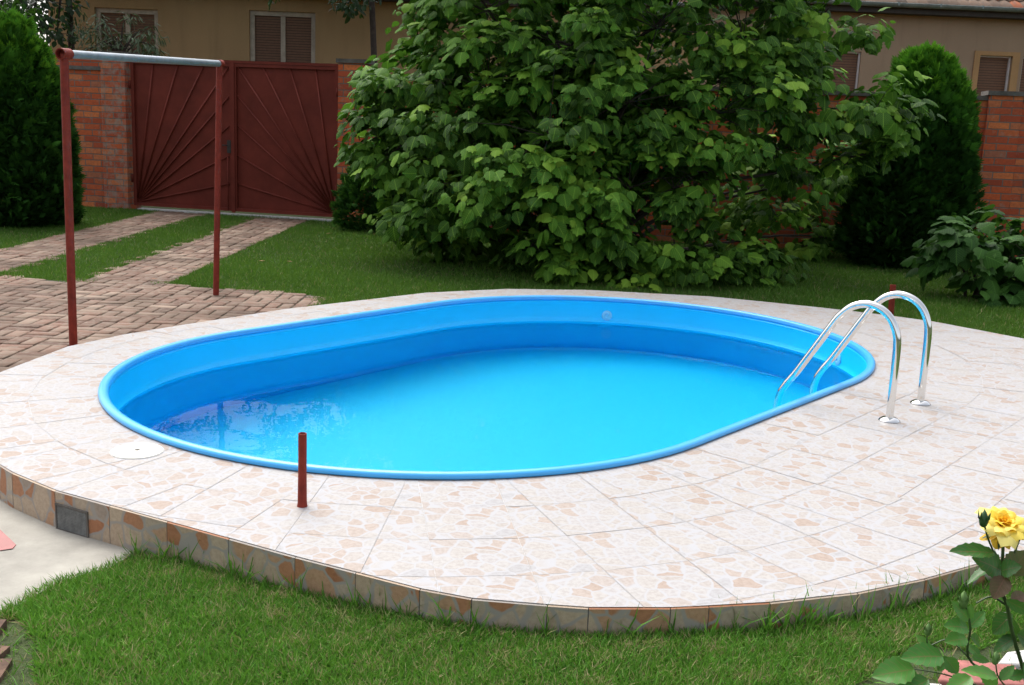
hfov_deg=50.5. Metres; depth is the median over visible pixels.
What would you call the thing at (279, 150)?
metal gate
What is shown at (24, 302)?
brick driveway
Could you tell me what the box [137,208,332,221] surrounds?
threshold strip
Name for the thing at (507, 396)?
water
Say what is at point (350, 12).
street tree
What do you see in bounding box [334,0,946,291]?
broadleaf tree
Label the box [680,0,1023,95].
house
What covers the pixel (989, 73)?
window
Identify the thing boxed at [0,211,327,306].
verge grass
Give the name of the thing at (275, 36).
window
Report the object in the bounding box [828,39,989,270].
thuja
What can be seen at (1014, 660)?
edging stone
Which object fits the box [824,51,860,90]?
window
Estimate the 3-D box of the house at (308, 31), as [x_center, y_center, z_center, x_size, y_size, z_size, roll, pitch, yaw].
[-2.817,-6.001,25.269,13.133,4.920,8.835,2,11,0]
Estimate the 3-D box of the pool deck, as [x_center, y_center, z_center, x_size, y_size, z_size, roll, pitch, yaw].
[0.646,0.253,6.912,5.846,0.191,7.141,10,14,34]
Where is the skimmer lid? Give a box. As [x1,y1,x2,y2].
[109,443,163,459]
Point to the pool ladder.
(870, 307)
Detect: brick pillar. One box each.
[97,51,140,208]
[336,58,374,222]
[971,91,1023,260]
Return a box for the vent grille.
[55,503,88,537]
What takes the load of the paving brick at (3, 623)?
on the lawn mound
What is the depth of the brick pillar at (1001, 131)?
15.14 m
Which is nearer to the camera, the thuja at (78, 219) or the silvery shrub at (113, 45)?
the thuja at (78, 219)
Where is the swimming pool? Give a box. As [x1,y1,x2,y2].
[98,295,874,479]
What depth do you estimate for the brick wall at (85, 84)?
17.81 m
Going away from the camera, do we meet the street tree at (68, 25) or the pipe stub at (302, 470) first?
the pipe stub at (302, 470)
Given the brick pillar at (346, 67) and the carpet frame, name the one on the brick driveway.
the carpet frame
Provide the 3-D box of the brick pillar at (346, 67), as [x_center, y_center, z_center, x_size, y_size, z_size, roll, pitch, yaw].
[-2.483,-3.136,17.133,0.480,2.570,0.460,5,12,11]
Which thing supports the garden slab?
on the soil
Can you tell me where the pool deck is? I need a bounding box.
[0,289,1023,634]
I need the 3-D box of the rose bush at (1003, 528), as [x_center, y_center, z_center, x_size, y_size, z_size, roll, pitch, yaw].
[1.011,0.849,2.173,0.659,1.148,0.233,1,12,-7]
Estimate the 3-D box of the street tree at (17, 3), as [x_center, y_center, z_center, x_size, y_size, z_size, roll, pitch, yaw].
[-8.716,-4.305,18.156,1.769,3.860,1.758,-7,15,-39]
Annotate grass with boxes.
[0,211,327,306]
[119,530,1008,638]
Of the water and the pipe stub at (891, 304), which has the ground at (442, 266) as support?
the pipe stub at (891, 304)
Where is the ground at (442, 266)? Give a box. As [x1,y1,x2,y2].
[0,206,1023,623]
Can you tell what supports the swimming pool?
in the pool deck
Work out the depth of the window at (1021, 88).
21.42 m
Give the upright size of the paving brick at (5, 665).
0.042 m
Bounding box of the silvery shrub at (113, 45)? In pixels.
[63,11,170,56]
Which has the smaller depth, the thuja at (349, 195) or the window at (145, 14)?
the thuja at (349, 195)
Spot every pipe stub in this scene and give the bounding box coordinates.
[297,432,307,507]
[888,284,895,315]
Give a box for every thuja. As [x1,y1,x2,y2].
[0,6,86,227]
[57,117,87,224]
[330,137,441,232]
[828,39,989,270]
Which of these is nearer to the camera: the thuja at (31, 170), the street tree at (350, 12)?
the thuja at (31, 170)
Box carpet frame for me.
[55,48,224,345]
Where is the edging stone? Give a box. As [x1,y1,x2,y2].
[998,650,1023,668]
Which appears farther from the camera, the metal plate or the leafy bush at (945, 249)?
the leafy bush at (945, 249)
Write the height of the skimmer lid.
0.012 m
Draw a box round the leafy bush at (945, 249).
[900,204,1023,307]
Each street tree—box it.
[0,0,51,39]
[0,0,90,49]
[268,0,381,62]
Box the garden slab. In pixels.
[938,660,1023,684]
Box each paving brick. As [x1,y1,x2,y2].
[0,619,6,634]
[0,645,9,658]
[0,658,12,682]
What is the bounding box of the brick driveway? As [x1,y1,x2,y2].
[0,211,325,371]
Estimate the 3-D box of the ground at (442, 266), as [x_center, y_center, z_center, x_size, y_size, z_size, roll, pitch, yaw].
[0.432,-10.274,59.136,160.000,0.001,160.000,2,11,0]
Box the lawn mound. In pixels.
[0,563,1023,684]
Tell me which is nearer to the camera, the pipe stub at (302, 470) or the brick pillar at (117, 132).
the pipe stub at (302, 470)
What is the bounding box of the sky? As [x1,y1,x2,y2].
[0,0,48,44]
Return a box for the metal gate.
[128,59,337,216]
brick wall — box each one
[52,53,104,206]
[364,76,1023,256]
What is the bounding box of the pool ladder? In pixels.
[773,291,931,422]
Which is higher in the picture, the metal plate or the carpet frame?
the carpet frame
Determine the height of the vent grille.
0.112 m
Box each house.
[48,0,697,78]
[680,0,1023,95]
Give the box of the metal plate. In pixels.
[0,530,15,550]
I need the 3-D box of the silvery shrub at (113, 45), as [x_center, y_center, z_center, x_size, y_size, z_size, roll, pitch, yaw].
[-6.924,-4.122,19.033,1.923,3.281,1.107,2,11,0]
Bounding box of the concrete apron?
[0,498,133,615]
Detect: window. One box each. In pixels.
[95,7,158,55]
[250,10,314,62]
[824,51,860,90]
[971,51,1020,95]
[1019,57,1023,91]
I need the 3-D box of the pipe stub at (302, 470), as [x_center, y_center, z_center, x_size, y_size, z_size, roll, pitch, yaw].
[-0.812,0.495,4.208,0.042,0.298,0.042,2,11,0]
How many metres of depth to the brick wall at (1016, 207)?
15.78 m
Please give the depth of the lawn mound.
3.36 m
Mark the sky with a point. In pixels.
(0, 0)
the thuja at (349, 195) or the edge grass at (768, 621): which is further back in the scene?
the thuja at (349, 195)
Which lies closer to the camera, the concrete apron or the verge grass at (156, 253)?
the concrete apron
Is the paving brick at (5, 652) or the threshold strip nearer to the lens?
the paving brick at (5, 652)
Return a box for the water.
[120,323,850,470]
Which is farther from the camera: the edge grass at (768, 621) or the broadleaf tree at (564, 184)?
the broadleaf tree at (564, 184)
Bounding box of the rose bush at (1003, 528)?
[872,506,1023,684]

